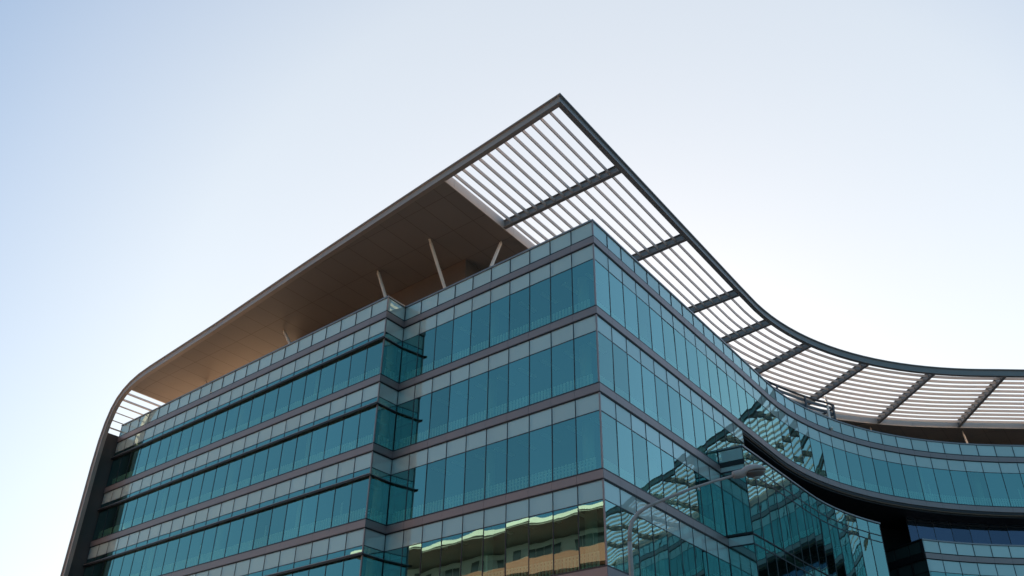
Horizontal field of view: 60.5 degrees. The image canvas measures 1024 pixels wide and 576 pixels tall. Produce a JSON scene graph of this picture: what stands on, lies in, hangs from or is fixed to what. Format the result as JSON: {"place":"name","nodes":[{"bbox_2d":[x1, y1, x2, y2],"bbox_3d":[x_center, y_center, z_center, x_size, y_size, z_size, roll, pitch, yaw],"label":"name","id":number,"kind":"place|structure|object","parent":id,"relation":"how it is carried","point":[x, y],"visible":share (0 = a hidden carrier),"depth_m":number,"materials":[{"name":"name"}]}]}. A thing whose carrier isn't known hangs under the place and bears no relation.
{"place":"outdoors","nodes":[
{"label":"outdoors","id":0,"kind":"place"},
{"bbox_2d":[0,0,1023,575],"label":"sky","id":1,"kind":"structure","parent":0,"point":[856,167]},
{"bbox_2d":[60,93,1023,575],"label":"office building","id":2,"kind":"structure","parent":0,"point":[444,373],"depth_m":51.27,"materials":[{"name":"teal glass"}]},
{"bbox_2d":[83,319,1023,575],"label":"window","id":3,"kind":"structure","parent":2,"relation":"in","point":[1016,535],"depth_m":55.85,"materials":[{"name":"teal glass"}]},
{"bbox_2d":[595,260,610,315],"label":"window","id":4,"kind":"structure","parent":2,"relation":"in","point":[602,276],"depth_m":42.51,"materials":[{"name":"teal glass"}]},
{"bbox_2d":[598,332,613,390],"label":"window","id":5,"kind":"structure","parent":2,"relation":"in","point":[605,345],"depth_m":40.44,"materials":[{"name":"teal glass"}]},
{"bbox_2d":[601,411,618,475],"bbox_3d":[4.266,6.793,38.346,0.008,2.646,1.394,-20,-37,30],"label":"window","id":6,"kind":"structure","parent":2,"relation":"in","point":[609,432],"depth_m":38.36,"materials":[{"name":"teal glass"}]},
{"bbox_2d":[609,502,623,570],"bbox_3d":[4.213,10.228,36.258,0.001,2.686,1.394,-20,-37,30],"label":"window","id":7,"kind":"structure","parent":2,"relation":"in","point":[615,510],"depth_m":36.72,"materials":[{"name":"teal glass"}]},
{"bbox_2d":[609,272,624,326],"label":"window","id":8,"kind":"structure","parent":2,"relation":"in","point":[616,287],"depth_m":43.47,"materials":[{"name":"teal glass"}]},
{"bbox_2d":[613,343,629,401],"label":"window","id":9,"kind":"structure","parent":2,"relation":"in","point":[620,357],"depth_m":41.40,"materials":[{"name":"teal glass"}]},
{"bbox_2d":[617,421,634,484],"bbox_3d":[5.093,7.402,39.326,0.001,2.646,1.396,-20,-37,30],"label":"window","id":10,"kind":"structure","parent":2,"relation":"in","point":[625,449],"depth_m":39.32,"materials":[{"name":"teal glass"}]},
{"bbox_2d":[621,508,639,575],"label":"window","id":11,"kind":"structure","parent":2,"relation":"in","point":[627,516],"depth_m":37.29,"materials":[{"name":"teal glass"}]},
{"bbox_2d":[623,284,638,337],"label":"window","id":12,"kind":"structure","parent":2,"relation":"in","point":[630,303],"depth_m":44.46,"materials":[{"name":"teal glass"}]},
{"bbox_2d":[628,355,643,411],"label":"window","id":13,"kind":"structure","parent":2,"relation":"in","point":[634,368],"depth_m":42.37,"materials":[{"name":"teal glass"}]},
{"bbox_2d":[632,431,649,492],"bbox_3d":[5.920,8.011,40.306,0.003,2.646,1.396,-20,-37,30],"label":"window","id":14,"kind":"structure","parent":2,"relation":"in","point":[639,443],"depth_m":40.31,"materials":[{"name":"teal glass"}]},
{"bbox_2d":[637,297,651,348],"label":"window","id":15,"kind":"structure","parent":2,"relation":"in","point":[643,309],"depth_m":45.43,"materials":[{"name":"teal glass"}]},
{"bbox_2d":[638,517,655,575],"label":"window","id":16,"kind":"structure","parent":2,"relation":"in","point":[647,563],"depth_m":38.27,"materials":[{"name":"teal glass"}]},
{"bbox_2d":[642,366,657,420],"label":"window","id":17,"kind":"structure","parent":2,"relation":"in","point":[650,404],"depth_m":43.36,"materials":[{"name":"teal glass"}]},
{"bbox_2d":[647,441,663,498],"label":"window","id":18,"kind":"structure","parent":2,"relation":"in","point":[654,454],"depth_m":41.30,"materials":[{"name":"teal glass"}]},
{"bbox_2d":[650,308,664,358],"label":"window","id":19,"kind":"structure","parent":2,"relation":"in","point":[656,321],"depth_m":46.41,"materials":[{"name":"teal glass"}]},
{"bbox_2d":[653,525,669,575],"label":"window","id":20,"kind":"structure","parent":2,"relation":"in","point":[660,536],"depth_m":39.33,"materials":[{"name":"teal glass"}]},
{"bbox_2d":[655,376,670,429],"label":"window","id":21,"kind":"structure","parent":2,"relation":"in","point":[661,387],"depth_m":44.34,"materials":[{"name":"teal glass"}]},
{"bbox_2d":[661,450,677,508],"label":"window","id":22,"kind":"structure","parent":2,"relation":"in","point":[669,481],"depth_m":42.30,"materials":[{"name":"teal glass"}]},
{"bbox_2d":[667,532,683,575],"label":"window","id":23,"kind":"structure","parent":2,"relation":"in","point":[674,543],"depth_m":40.39,"materials":[{"name":"teal glass"}]},
{"bbox_2d":[668,386,683,438],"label":"window","id":24,"kind":"structure","parent":2,"relation":"in","point":[674,397],"depth_m":45.33,"materials":[{"name":"teal glass"}]},
{"bbox_2d":[674,458,690,516],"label":"window","id":25,"kind":"structure","parent":2,"relation":"in","point":[680,469],"depth_m":43.26,"materials":[{"name":"teal glass"}]},
{"bbox_2d":[680,395,695,447],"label":"window","id":26,"kind":"structure","parent":2,"relation":"in","point":[687,416],"depth_m":46.30,"materials":[{"name":"teal glass"}]},
{"bbox_2d":[687,467,703,523],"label":"window","id":27,"kind":"structure","parent":2,"relation":"in","point":[693,477],"depth_m":44.20,"materials":[{"name":"teal glass"}]},
{"bbox_2d":[699,475,714,529],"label":"window","id":28,"kind":"structure","parent":2,"relation":"in","point":[708,514],"depth_m":45.18,"materials":[{"name":"teal glass"}]},
{"bbox_2d":[711,483,726,536],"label":"window","id":29,"kind":"structure","parent":2,"relation":"in","point":[720,524],"depth_m":46.19,"materials":[{"name":"teal glass"}]},
{"bbox_2d":[746,476,762,536],"bbox_3d":[12.883,11.478,46.655,0.001,3.386,1.366,-21,-37,31],"label":"window","id":30,"kind":"structure","parent":2,"relation":"in","point":[751,482],"depth_m":46.58,"materials":[{"name":"teal glass"}]},
{"bbox_2d":[756,479,773,543],"bbox_3d":[13.714,12.067,47.602,0.001,3.386,1.368,-21,-37,31],"label":"window","id":31,"kind":"structure","parent":2,"relation":"in","point":[762,493],"depth_m":47.60,"materials":[{"name":"teal glass"}]},
{"bbox_2d":[766,484,783,548],"bbox_3d":[14.546,12.656,48.549,0.002,3.386,1.368,-21,-37,31],"label":"window","id":32,"kind":"structure","parent":2,"relation":"in","point":[774,513],"depth_m":48.55,"materials":[{"name":"teal glass"}]},
{"bbox_2d":[776,491,793,554],"bbox_3d":[15.379,13.245,49.496,0.021,3.386,1.368,-21,-37,31],"label":"window","id":33,"kind":"structure","parent":2,"relation":"in","point":[786,534],"depth_m":49.48,"materials":[{"name":"teal glass"}]},
{"bbox_2d":[852,549,867,575],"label":"window","id":34,"kind":"structure","parent":2,"relation":"in","point":[858,572],"depth_m":60.05,"materials":[{"name":"teal glass"}]},
{"bbox_2d":[864,544,882,575],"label":"window","id":35,"kind":"structure","parent":2,"relation":"in","point":[878,550],"depth_m":59.12,"materials":[{"name":"teal glass"}]},
{"bbox_2d":[916,522,935,539],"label":"window","id":36,"kind":"structure","parent":2,"relation":"in","point":[925,530],"depth_m":66.02,"materials":[{"name":"teal glass"}]},
{"bbox_2d":[933,523,953,541],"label":"window","id":37,"kind":"structure","parent":2,"relation":"in","point":[943,532],"depth_m":66.32,"materials":[{"name":"teal glass"}]},
{"bbox_2d":[951,525,971,542],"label":"window","id":38,"kind":"structure","parent":2,"relation":"in","point":[961,533],"depth_m":66.55,"materials":[{"name":"teal glass"}]},
{"bbox_2d":[969,526,990,543],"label":"window","id":39,"kind":"structure","parent":2,"relation":"in","point":[979,534],"depth_m":66.71,"materials":[{"name":"teal glass"}]},
{"bbox_2d":[988,527,1010,544],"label":"window","id":40,"kind":"structure","parent":2,"relation":"in","point":[998,535],"depth_m":66.81,"materials":[{"name":"teal glass"}]},
{"label":"road","id":41,"kind":"structure","parent":0,"visible":0},
{"bbox_2d":[627,464,765,575],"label":"street lamp","id":42,"kind":"object","parent":41,"relation":"on","point":[755,471],"visible":1,"depth_m":22.47,"materials":[{"name":"metal"}]}
]}

